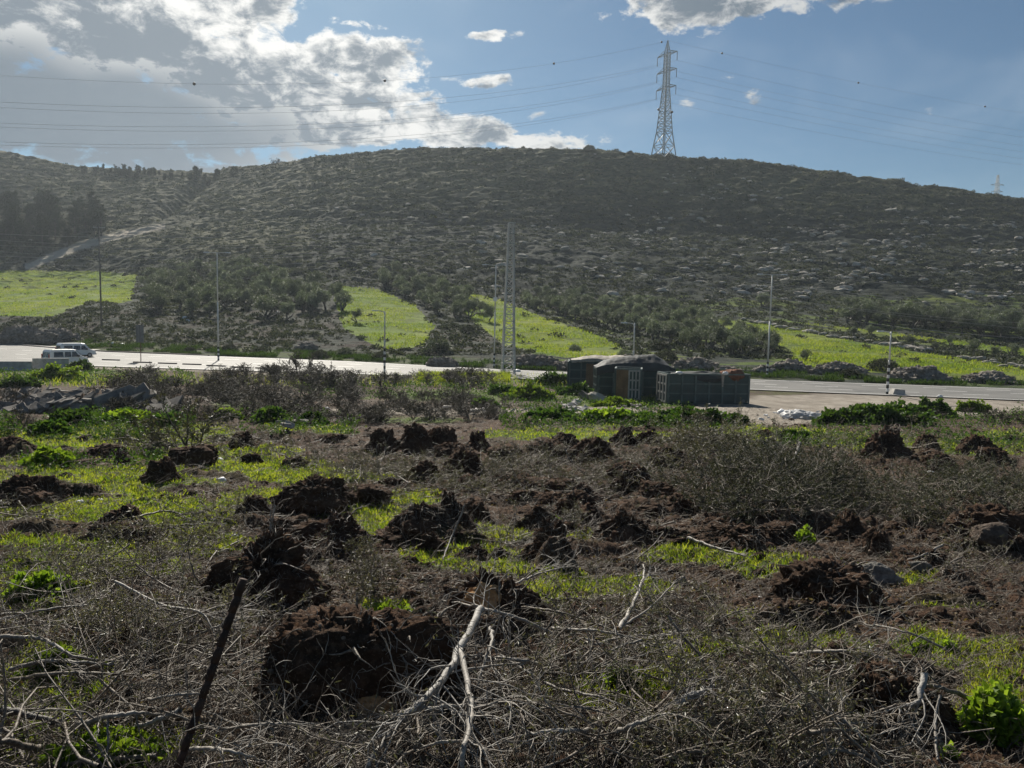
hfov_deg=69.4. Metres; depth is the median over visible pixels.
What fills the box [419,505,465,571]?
felled branch
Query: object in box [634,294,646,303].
olive tree
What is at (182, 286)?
olive tree
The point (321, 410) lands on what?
thorn shrub
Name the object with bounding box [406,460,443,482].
uprooted stump
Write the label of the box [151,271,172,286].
olive tree
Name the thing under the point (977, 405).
weed mound
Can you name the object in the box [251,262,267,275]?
olive tree
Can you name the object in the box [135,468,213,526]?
felled branch
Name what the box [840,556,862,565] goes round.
uprooted stump
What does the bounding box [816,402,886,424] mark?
weed mound
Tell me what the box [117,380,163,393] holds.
thorn shrub
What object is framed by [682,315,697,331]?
olive tree
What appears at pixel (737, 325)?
olive tree
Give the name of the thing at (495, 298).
street lamp
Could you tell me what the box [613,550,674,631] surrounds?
felled branch
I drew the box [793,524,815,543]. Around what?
leafy weeds
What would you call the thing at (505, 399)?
thorn shrub
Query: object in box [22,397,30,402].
paving chunk
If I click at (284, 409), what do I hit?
thorn shrub
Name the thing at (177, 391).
thorn shrub
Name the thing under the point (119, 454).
uprooted stump
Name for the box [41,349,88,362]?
white van
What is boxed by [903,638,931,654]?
leafy weeds
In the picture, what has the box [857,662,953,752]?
felled branch
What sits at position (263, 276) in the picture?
olive tree
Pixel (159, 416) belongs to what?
weed mound
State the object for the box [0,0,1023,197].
sky
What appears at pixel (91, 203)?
pine tree
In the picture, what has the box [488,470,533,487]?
uprooted stump
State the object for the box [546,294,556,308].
olive tree
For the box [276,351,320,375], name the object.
thorn shrub
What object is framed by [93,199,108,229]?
pine tree
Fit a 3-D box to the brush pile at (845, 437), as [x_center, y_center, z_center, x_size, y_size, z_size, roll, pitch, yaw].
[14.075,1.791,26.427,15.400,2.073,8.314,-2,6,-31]
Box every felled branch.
[0,570,145,620]
[0,582,54,633]
[0,598,108,670]
[0,682,91,746]
[0,735,43,752]
[8,619,163,684]
[9,645,168,697]
[16,671,200,767]
[67,708,182,766]
[88,632,219,744]
[94,546,276,673]
[125,597,251,664]
[127,637,266,746]
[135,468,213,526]
[161,502,223,531]
[177,631,350,767]
[184,569,283,641]
[188,708,310,767]
[213,626,292,713]
[226,505,275,555]
[283,605,494,767]
[371,675,475,765]
[377,627,515,738]
[393,634,495,730]
[405,593,558,719]
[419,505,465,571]
[433,548,552,635]
[440,656,598,767]
[445,633,616,767]
[450,562,518,718]
[450,609,558,713]
[452,532,548,606]
[479,658,626,765]
[498,628,727,741]
[500,590,616,646]
[516,545,583,600]
[551,595,699,676]
[573,606,718,673]
[594,616,688,654]
[606,671,724,767]
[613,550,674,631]
[622,556,697,627]
[671,663,738,736]
[681,665,803,761]
[724,691,894,764]
[725,613,827,698]
[750,627,884,763]
[790,586,920,675]
[797,660,922,767]
[830,576,946,657]
[850,672,945,758]
[854,622,980,700]
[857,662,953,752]
[889,544,944,564]
[922,695,957,767]
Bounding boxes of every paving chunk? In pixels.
[0,401,16,406]
[2,406,17,411]
[9,395,22,401]
[16,402,29,413]
[19,387,28,393]
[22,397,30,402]
[26,399,52,412]
[29,387,38,393]
[29,401,43,410]
[37,392,46,396]
[37,397,53,409]
[42,390,51,393]
[46,395,66,403]
[54,391,62,406]
[55,397,78,409]
[58,392,71,397]
[58,396,74,403]
[67,390,82,395]
[69,391,93,408]
[81,398,91,400]
[83,392,96,397]
[94,385,135,410]
[117,391,145,408]
[119,392,128,404]
[127,382,152,404]
[146,403,179,411]
[150,389,156,397]
[169,395,183,405]
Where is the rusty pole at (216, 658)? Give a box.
[174,578,246,767]
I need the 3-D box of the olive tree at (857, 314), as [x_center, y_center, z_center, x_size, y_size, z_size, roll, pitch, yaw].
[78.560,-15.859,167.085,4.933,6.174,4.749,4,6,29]
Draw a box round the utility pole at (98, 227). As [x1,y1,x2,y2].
[93,226,104,325]
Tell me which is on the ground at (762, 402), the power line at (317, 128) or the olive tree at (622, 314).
the olive tree at (622, 314)
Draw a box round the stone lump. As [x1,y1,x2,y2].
[284,420,294,428]
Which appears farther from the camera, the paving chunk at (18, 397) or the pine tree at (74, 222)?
the pine tree at (74, 222)
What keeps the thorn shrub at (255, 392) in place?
on the ground at (762, 402)
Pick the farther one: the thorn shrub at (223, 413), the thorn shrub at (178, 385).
the thorn shrub at (178, 385)
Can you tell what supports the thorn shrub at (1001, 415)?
on the ground at (762, 402)
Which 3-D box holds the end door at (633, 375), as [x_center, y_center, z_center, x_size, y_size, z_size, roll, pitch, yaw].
[10.089,0.085,61.108,0.980,2.460,0.150,2,5,10]
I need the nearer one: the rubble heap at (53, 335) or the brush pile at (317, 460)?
the brush pile at (317, 460)
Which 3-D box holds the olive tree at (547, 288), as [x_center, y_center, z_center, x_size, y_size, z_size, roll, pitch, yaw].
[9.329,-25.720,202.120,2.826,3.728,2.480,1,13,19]
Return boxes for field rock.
[0,631,27,648]
[76,664,101,684]
[673,576,687,584]
[862,561,904,585]
[908,561,932,572]
[969,522,1008,549]
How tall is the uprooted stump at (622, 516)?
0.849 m
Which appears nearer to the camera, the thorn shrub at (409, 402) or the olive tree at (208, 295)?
the thorn shrub at (409, 402)
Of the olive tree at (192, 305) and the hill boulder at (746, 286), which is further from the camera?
the hill boulder at (746, 286)
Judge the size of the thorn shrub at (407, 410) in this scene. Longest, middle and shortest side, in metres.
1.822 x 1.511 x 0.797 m
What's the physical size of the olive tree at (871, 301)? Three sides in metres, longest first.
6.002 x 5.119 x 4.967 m
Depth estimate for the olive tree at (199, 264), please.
237.08 m
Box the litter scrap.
[217,477,226,481]
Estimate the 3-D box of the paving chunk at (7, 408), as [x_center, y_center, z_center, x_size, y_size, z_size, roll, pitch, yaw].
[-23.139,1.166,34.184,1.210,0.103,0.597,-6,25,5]
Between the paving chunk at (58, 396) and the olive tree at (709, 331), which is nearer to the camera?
the paving chunk at (58, 396)
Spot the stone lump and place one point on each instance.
(292, 426)
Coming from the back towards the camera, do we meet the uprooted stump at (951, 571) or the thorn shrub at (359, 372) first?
the thorn shrub at (359, 372)
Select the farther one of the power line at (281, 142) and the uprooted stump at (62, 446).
the power line at (281, 142)
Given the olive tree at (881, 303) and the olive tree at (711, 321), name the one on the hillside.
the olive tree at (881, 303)
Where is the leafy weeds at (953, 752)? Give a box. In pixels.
[938,740,961,761]
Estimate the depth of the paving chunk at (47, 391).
55.76 m
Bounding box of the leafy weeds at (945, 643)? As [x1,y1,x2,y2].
[935,638,961,653]
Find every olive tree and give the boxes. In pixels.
[137,276,151,284]
[139,285,156,308]
[143,265,156,277]
[145,284,170,310]
[146,290,168,313]
[148,282,164,289]
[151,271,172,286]
[162,269,175,280]
[163,286,174,297]
[164,259,180,270]
[168,291,183,308]
[174,276,190,291]
[174,280,190,291]
[179,287,203,313]
[182,299,199,315]
[185,271,201,286]
[187,260,196,272]
[190,285,203,289]
[191,258,210,275]
[195,281,206,301]
[197,284,218,302]
[199,290,216,311]
[202,300,221,316]
[206,266,224,276]
[213,281,230,303]
[214,270,230,281]
[218,289,236,306]
[226,257,236,268]
[226,284,238,300]
[227,262,244,278]
[233,288,243,303]
[235,270,247,277]
[238,288,254,306]
[242,266,253,280]
[249,288,261,304]
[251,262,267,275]
[251,279,269,294]
[252,295,279,318]
[254,262,269,275]
[256,272,274,291]
[256,285,270,295]
[256,296,276,315]
[263,292,281,310]
[265,265,280,277]
[265,270,281,286]
[269,277,287,303]
[271,266,288,279]
[279,293,292,303]
[279,300,296,319]
[280,276,291,296]
[286,277,304,300]
[287,284,302,302]
[294,292,309,310]
[296,284,313,297]
[300,281,319,289]
[304,290,320,312]
[305,271,329,289]
[305,284,321,295]
[311,288,331,309]
[328,282,343,301]
[333,289,354,310]
[351,308,363,322]
[377,265,390,280]
[377,271,392,286]
[392,277,404,290]
[394,275,406,282]
[396,269,409,279]
[398,281,412,296]
[399,286,410,297]
[408,267,416,280]
[410,275,425,292]
[415,285,424,290]
[420,272,427,282]
[420,292,429,306]
[424,282,437,292]
[425,274,437,285]
[425,293,440,310]
[430,298,447,312]
[433,291,444,298]
[435,278,446,291]
[435,279,449,291]
[440,290,446,301]
[446,285,463,296]
[449,301,462,317]
[451,299,465,313]
[454,293,468,301]
[459,283,474,299]
[460,289,470,296]
[462,297,480,316]
[476,300,484,312]
[480,304,494,321]
[499,267,508,277]
[521,291,531,303]
[523,294,533,305]
[529,296,540,308]
[531,299,545,310]
[532,285,543,296]
[542,284,550,293]
[542,294,548,306]
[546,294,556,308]
[548,289,559,296]
[549,295,564,312]
[558,300,572,316]
[565,295,577,304]
[568,305,583,319]
[572,292,583,304]
[577,285,589,295]
[577,302,591,317]
[579,295,594,306]
[580,308,591,321]
[589,306,603,323]
[590,299,603,307]
[597,310,611,325]
[598,294,610,299]
[600,306,610,319]
[601,297,609,306]
[606,312,620,330]
[612,301,621,309]
[613,295,623,302]
[615,308,625,326]
[622,312,639,332]
[625,297,634,308]
[625,300,637,313]
[631,302,644,313]
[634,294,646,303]
[636,307,649,323]
[638,315,652,334]
[642,295,654,308]
[646,296,660,312]
[646,319,661,339]
[649,311,664,321]
[652,306,662,314]
[653,321,663,337]
[661,312,671,321]
[661,322,678,343]
[665,298,679,309]
[665,320,681,335]
[670,308,683,327]
[677,331,691,345]
[679,326,690,335]
[680,307,689,320]
[681,318,695,328]
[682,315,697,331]
[683,327,709,349]
[687,305,699,317]
[695,307,713,318]
[696,323,712,344]
[701,312,718,321]
[701,317,720,327]
[702,325,720,347]
[707,326,731,351]
[719,315,732,329]
[723,335,741,354]
[730,328,748,349]
[733,320,748,328]
[733,323,745,329]
[734,331,756,353]
[744,323,761,339]
[756,292,771,306]
[757,328,780,352]
[762,329,782,347]
[762,338,777,353]
[798,349,812,360]
[839,305,852,322]
[840,295,861,319]
[846,326,857,334]
[848,301,870,323]
[860,302,878,322]
[861,298,878,315]
[865,324,876,334]
[872,310,888,325]
[874,305,888,321]
[875,296,892,309]
[884,304,907,325]
[885,304,901,324]
[899,303,924,328]
[904,334,916,344]
[918,303,931,324]
[921,310,939,326]
[931,342,939,349]
[932,307,954,327]
[937,302,956,311]
[943,310,959,326]
[945,335,954,343]
[952,312,974,333]
[954,310,974,328]
[955,302,974,313]
[966,339,981,351]
[970,312,992,333]
[971,313,996,335]
[989,346,1000,356]
[990,304,1006,314]
[990,313,1009,334]
[994,320,1012,335]
[1001,307,1022,330]
[1006,343,1019,355]
[1016,320,1023,331]
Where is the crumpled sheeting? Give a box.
[780,409,821,419]
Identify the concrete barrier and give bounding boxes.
[0,361,32,370]
[32,358,68,368]
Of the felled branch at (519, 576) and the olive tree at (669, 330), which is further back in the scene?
the olive tree at (669, 330)
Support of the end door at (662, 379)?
in the waste skip at (672, 386)
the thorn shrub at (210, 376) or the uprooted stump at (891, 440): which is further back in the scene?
the thorn shrub at (210, 376)
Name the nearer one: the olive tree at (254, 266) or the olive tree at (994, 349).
the olive tree at (994, 349)
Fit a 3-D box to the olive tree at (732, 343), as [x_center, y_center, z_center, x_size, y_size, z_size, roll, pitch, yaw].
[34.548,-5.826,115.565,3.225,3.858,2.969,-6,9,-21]
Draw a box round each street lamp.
[203,252,229,359]
[372,310,385,372]
[482,264,505,367]
[621,322,634,355]
[757,274,786,377]
[877,331,891,393]
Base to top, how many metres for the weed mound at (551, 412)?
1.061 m
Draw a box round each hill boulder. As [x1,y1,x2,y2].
[560,246,569,249]
[607,291,619,294]
[736,290,749,293]
[738,284,751,288]
[758,267,768,270]
[795,295,809,298]
[840,285,852,288]
[865,267,875,270]
[869,272,880,275]
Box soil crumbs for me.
[0,416,1023,767]
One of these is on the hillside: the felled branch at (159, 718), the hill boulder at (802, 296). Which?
the hill boulder at (802, 296)
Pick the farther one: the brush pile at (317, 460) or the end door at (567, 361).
the end door at (567, 361)
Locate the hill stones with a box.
[30,164,1023,303]
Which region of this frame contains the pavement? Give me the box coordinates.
[21,344,100,349]
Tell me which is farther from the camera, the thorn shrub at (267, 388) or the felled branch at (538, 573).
the thorn shrub at (267, 388)
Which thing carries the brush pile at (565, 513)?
on the ground at (762, 402)
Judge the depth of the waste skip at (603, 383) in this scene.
64.78 m
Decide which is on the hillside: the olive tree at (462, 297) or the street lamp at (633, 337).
the olive tree at (462, 297)
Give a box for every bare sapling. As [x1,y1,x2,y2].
[123,389,223,456]
[208,365,227,376]
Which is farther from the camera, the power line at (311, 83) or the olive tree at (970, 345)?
the power line at (311, 83)
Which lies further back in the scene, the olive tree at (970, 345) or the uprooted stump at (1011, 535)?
the olive tree at (970, 345)
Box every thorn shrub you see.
[0,383,33,403]
[3,406,37,429]
[81,376,138,391]
[93,372,140,387]
[94,397,147,413]
[98,397,125,412]
[103,379,124,388]
[107,393,153,409]
[110,367,170,384]
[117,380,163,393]
[121,375,163,387]
[125,370,163,382]
[129,361,164,376]
[132,408,169,413]
[134,378,172,390]
[148,381,175,395]
[154,389,171,398]
[154,401,199,413]
[154,403,189,415]
[155,373,198,391]
[162,378,193,389]
[162,387,195,400]
[172,380,200,394]
[180,393,209,410]
[183,394,207,408]
[186,406,244,421]
[190,377,239,393]
[190,381,230,402]
[192,386,246,403]
[192,404,223,416]
[195,406,217,421]
[200,374,234,384]
[204,378,255,397]
[204,387,258,403]
[206,376,257,392]
[208,369,236,383]
[212,388,253,406]
[218,377,249,389]
[218,380,252,399]
[219,362,271,377]
[220,399,258,419]
[222,366,256,378]
[227,400,248,409]
[235,375,252,381]
[235,377,273,390]
[236,387,271,403]
[241,395,265,407]
[245,384,273,398]
[245,391,293,407]
[250,376,291,390]
[250,383,281,395]
[251,413,271,423]
[253,362,293,378]
[253,388,317,404]
[255,362,301,380]
[261,388,292,401]
[263,371,296,388]
[269,385,302,398]
[271,401,298,414]
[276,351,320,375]
[276,399,308,411]
[280,403,326,420]
[282,369,298,382]
[282,392,327,406]
[284,366,343,383]
[285,373,330,389]
[286,382,328,399]
[291,382,325,397]
[292,365,325,384]
[295,405,339,417]
[297,361,344,379]
[301,391,330,405]
[303,374,338,388]
[305,401,329,411]
[307,368,347,388]
[312,408,343,421]
[317,370,372,391]
[318,390,353,402]
[320,369,366,385]
[323,405,375,423]
[325,397,350,411]
[326,379,357,394]
[332,381,365,392]
[336,390,371,406]
[337,405,353,414]
[343,368,373,380]
[343,398,371,405]
[344,387,366,399]
[344,401,366,409]
[346,409,388,424]
[356,403,399,422]
[356,403,403,422]
[357,401,388,416]
[359,403,394,422]
[362,369,395,387]
[366,412,385,424]
[367,385,413,401]
[374,372,407,383]
[376,396,410,409]
[379,372,409,383]
[382,389,414,401]
[382,394,417,408]
[388,397,435,411]
[388,399,450,418]
[395,405,416,414]
[402,369,430,378]
[402,374,419,381]
[408,403,459,422]
[412,389,432,399]
[413,373,438,385]
[414,390,435,400]
[420,408,454,415]
[422,394,452,406]
[428,387,471,402]
[432,368,476,384]
[433,388,479,399]
[434,398,461,410]
[436,395,464,405]
[440,364,478,378]
[442,399,475,412]
[443,365,489,381]
[445,395,473,408]
[449,405,473,415]
[450,372,478,387]
[451,387,474,401]
[451,403,488,419]
[466,366,501,382]
[467,371,506,387]
[468,399,518,418]
[473,407,502,418]
[480,410,503,418]
[482,404,514,418]
[489,393,522,409]
[683,415,713,427]
[927,408,946,418]
[957,407,974,415]
[976,408,1017,424]
[998,407,1023,423]
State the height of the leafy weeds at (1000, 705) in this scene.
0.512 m
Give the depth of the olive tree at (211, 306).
158.75 m
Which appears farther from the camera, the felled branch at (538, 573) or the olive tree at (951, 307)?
the olive tree at (951, 307)
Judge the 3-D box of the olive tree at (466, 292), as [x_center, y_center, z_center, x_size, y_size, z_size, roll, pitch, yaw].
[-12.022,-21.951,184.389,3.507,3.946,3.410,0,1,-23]
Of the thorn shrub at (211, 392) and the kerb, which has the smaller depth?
the thorn shrub at (211, 392)
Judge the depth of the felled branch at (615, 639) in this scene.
6.05 m
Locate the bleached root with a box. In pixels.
[686,536,752,561]
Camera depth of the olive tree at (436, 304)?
163.25 m
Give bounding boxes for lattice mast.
[501,222,515,374]
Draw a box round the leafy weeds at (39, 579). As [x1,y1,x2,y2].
[0,565,79,601]
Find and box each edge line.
[2,344,1008,388]
[94,365,1018,399]
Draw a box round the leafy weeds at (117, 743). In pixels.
[37,724,176,767]
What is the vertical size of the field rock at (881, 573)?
0.331 m
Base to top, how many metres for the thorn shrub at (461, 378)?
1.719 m
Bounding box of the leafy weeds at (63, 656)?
[13,640,91,683]
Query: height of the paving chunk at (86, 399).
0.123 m
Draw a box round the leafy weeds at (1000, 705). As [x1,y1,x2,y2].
[953,677,1023,749]
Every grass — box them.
[0,270,1023,375]
[0,369,566,386]
[0,422,1023,767]
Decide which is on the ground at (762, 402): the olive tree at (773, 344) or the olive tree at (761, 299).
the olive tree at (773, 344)
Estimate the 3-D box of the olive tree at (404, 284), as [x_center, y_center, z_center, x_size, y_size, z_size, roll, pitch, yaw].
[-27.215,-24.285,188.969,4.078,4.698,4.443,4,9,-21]
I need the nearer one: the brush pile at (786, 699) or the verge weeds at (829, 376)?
the brush pile at (786, 699)
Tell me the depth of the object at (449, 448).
20.12 m
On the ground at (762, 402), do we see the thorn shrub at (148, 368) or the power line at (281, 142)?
the thorn shrub at (148, 368)
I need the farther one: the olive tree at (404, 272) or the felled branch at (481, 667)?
the olive tree at (404, 272)
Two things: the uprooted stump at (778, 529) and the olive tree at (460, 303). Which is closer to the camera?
the uprooted stump at (778, 529)
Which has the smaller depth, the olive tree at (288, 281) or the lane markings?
the lane markings
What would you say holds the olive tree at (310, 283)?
on the hillside
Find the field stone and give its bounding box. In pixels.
[974,356,985,359]
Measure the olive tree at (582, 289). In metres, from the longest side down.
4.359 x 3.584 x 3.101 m
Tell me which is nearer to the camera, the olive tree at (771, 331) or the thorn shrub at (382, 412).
the thorn shrub at (382, 412)
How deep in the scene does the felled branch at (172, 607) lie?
6.09 m
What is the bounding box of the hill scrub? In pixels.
[0,146,1023,364]
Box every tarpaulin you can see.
[571,355,623,362]
[593,354,675,375]
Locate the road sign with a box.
[136,325,143,360]
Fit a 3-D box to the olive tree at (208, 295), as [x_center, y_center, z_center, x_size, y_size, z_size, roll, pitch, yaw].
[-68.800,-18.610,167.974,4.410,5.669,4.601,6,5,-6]
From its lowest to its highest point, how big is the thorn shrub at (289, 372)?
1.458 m
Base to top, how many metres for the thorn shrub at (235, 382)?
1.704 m
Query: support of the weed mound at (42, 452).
on the ground at (762, 402)
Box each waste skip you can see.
[567,359,599,387]
[593,367,656,396]
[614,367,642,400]
[656,371,750,403]
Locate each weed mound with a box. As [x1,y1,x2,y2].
[0,372,44,387]
[17,445,76,468]
[25,361,89,380]
[25,416,78,436]
[48,407,113,426]
[64,358,94,370]
[103,407,158,424]
[136,412,185,427]
[210,407,243,420]
[251,405,287,423]
[293,409,330,425]
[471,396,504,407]
[486,383,516,394]
[499,378,558,400]
[525,405,576,421]
[531,369,566,384]
[553,380,594,394]
[578,405,637,424]
[587,396,647,407]
[622,410,682,425]
[657,404,730,424]
[727,411,750,425]
[774,428,812,440]
[814,409,855,424]
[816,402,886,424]
[850,396,939,426]
[907,396,958,417]
[954,398,992,412]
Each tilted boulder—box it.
[578,390,588,398]
[588,392,605,401]
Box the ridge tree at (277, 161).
[270,158,280,165]
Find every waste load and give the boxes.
[683,371,721,381]
[720,369,744,380]
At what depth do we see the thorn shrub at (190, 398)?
38.53 m
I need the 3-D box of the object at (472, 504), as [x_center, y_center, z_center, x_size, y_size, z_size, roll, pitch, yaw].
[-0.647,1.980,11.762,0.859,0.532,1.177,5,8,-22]
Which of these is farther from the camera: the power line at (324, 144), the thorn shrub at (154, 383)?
the power line at (324, 144)
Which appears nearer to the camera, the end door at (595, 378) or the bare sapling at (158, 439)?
the bare sapling at (158, 439)
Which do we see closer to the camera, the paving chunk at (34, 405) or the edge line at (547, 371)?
the paving chunk at (34, 405)
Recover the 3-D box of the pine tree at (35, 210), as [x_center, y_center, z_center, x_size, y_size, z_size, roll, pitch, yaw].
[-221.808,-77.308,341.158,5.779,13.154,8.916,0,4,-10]
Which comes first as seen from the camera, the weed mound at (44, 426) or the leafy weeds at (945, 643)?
the leafy weeds at (945, 643)
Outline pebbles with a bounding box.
[1,419,1022,767]
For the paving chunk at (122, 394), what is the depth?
33.85 m
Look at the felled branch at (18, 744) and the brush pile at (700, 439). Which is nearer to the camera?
the felled branch at (18, 744)
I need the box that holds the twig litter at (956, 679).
[0,403,1023,767]
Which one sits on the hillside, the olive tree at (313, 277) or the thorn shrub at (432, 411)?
the olive tree at (313, 277)
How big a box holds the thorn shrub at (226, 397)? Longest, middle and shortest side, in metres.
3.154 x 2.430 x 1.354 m
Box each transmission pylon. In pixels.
[651,40,677,156]
[991,175,1002,193]
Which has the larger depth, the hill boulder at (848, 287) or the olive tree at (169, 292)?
the hill boulder at (848, 287)
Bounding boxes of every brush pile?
[0,477,78,519]
[0,507,331,690]
[0,543,411,767]
[31,488,248,578]
[92,397,325,462]
[139,487,264,553]
[147,623,577,767]
[259,427,522,484]
[308,438,572,503]
[315,524,457,606]
[408,571,842,767]
[427,419,702,499]
[465,467,698,575]
[537,560,696,658]
[561,580,994,767]
[623,555,819,664]
[633,397,787,473]
[644,419,907,525]
[745,617,950,735]
[749,412,1023,456]
[838,426,1023,532]
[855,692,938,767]
[871,507,1023,592]
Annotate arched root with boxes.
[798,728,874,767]
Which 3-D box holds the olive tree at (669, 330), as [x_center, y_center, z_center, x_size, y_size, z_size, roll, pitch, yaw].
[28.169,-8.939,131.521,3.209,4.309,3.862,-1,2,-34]
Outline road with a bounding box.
[0,344,1023,399]
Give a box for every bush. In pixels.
[55,257,66,264]
[183,346,196,351]
[221,344,238,350]
[252,345,266,351]
[309,349,330,358]
[335,347,353,355]
[370,350,388,359]
[420,334,454,353]
[458,323,476,331]
[568,344,581,350]
[582,145,595,151]
[616,348,632,354]
[648,339,672,350]
[654,348,677,360]
[838,365,861,378]
[865,354,899,371]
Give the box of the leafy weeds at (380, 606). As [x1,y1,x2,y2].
[365,600,412,610]
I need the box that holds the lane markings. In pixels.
[21,350,1019,394]
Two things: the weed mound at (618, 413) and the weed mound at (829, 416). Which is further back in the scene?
the weed mound at (829, 416)
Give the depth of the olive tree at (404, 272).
203.63 m
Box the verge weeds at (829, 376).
[73,338,1023,385]
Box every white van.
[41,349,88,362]
[55,343,96,356]
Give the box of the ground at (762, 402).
[0,366,1023,767]
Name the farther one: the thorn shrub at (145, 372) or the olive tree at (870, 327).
the olive tree at (870, 327)
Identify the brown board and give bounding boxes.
[586,364,593,386]
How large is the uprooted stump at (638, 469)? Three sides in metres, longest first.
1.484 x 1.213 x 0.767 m
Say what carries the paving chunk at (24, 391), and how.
on the ground at (762, 402)
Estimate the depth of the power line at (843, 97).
381.50 m
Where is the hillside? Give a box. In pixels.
[0,147,1023,388]
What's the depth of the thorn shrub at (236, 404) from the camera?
35.93 m
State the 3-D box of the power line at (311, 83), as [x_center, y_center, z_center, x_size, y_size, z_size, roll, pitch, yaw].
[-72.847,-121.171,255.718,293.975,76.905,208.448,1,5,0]
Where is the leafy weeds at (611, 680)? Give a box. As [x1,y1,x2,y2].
[599,659,651,690]
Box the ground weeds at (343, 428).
[0,365,1023,471]
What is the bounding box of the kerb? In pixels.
[6,344,210,355]
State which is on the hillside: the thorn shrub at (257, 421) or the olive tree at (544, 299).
the olive tree at (544, 299)
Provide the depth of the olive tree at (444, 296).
182.93 m
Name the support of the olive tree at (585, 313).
on the hillside
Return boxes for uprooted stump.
[0,436,36,455]
[0,469,76,507]
[56,445,72,449]
[57,472,74,477]
[73,458,100,468]
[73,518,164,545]
[75,443,137,460]
[76,434,93,441]
[84,501,161,531]
[113,448,134,464]
[138,456,191,484]
[165,443,218,466]
[172,501,342,609]
[211,434,229,440]
[228,430,257,449]
[229,491,279,515]
[237,588,499,724]
[240,449,265,463]
[241,514,300,540]
[268,469,358,517]
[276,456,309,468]
[276,519,302,530]
[283,517,328,544]
[306,503,383,551]
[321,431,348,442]
[344,484,361,493]
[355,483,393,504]
[363,427,399,453]
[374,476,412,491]
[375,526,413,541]
[382,499,440,535]
[398,419,438,450]
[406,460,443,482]
[417,531,447,551]
[428,420,460,445]
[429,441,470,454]
[439,488,487,531]
[439,560,552,631]
[440,440,482,476]
[454,541,490,562]
[458,472,483,486]
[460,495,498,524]
[466,428,493,452]
[484,542,517,560]
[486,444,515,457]
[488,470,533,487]
[503,498,568,529]
[507,511,585,571]
[512,490,542,500]
[521,476,577,492]
[521,490,564,507]
[524,520,581,533]
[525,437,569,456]
[540,445,562,459]
[549,484,606,520]
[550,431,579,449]
[563,479,611,503]
[565,435,620,463]
[569,500,605,526]
[591,502,658,547]
[606,459,650,477]
[608,421,638,444]
[608,461,655,492]
[616,496,669,518]
[625,479,677,498]
[635,429,662,444]
[643,524,698,544]
[647,442,687,469]
[665,492,702,515]
[689,521,778,552]
[701,516,737,526]
[754,429,772,436]
[757,516,821,545]
[761,551,911,618]
[824,508,869,541]
[837,648,991,740]
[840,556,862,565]
[852,523,891,555]
[857,426,920,458]
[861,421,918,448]
[881,543,958,569]
[911,431,940,450]
[916,448,935,455]
[921,450,956,471]
[924,562,971,586]
[928,506,968,536]
[948,495,1023,533]
[955,433,998,455]
[968,445,1015,465]
[987,533,1023,553]
[993,515,1023,537]
[1000,435,1020,440]
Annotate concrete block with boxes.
[888,388,905,395]
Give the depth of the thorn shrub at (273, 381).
60.90 m
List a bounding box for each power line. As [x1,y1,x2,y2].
[0,42,659,83]
[0,72,633,113]
[1,227,502,245]
[4,234,508,248]
[8,61,671,107]
[8,247,499,266]
[10,84,651,130]
[10,224,503,237]
[11,77,675,126]
[11,237,503,256]
[12,100,653,147]
[13,96,666,144]
[511,234,1017,311]
[513,224,1017,293]
[514,227,1023,306]
[515,245,1023,328]
[517,248,1013,337]
[523,240,1017,322]
[657,83,1020,151]
[665,68,1017,136]
[676,42,1014,111]
[676,94,1020,158]
[677,104,1020,164]
[681,78,1020,145]
[682,61,1014,129]
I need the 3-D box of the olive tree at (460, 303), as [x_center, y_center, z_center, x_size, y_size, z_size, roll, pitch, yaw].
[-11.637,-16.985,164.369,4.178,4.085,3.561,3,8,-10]
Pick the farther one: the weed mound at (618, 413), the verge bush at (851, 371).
the verge bush at (851, 371)
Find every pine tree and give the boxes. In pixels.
[0,191,14,216]
[9,189,22,210]
[20,202,35,230]
[24,202,37,227]
[33,190,46,212]
[41,194,50,214]
[41,195,57,216]
[45,196,66,222]
[60,221,75,246]
[65,206,81,233]
[71,195,83,217]
[86,190,97,204]
[86,209,103,238]
[88,197,100,214]
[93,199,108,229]
[95,207,107,235]
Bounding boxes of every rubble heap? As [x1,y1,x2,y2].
[0,325,41,344]
[30,326,80,343]
[293,341,318,349]
[425,356,459,366]
[507,354,561,367]
[551,360,567,370]
[671,356,719,370]
[712,365,744,371]
[751,365,776,373]
[771,358,812,372]
[808,360,869,375]
[880,365,957,382]
[960,370,1018,384]
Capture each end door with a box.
[567,361,568,384]
[593,367,597,391]
[616,370,628,398]
[628,370,640,399]
[656,373,667,402]
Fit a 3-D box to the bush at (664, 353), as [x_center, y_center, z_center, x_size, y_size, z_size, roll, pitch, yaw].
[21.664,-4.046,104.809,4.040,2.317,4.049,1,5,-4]
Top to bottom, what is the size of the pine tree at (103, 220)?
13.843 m
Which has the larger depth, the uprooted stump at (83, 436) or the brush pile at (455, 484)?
the uprooted stump at (83, 436)
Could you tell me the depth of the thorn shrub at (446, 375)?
71.30 m
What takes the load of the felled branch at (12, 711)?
on the ground at (762, 402)
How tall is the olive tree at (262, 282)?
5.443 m

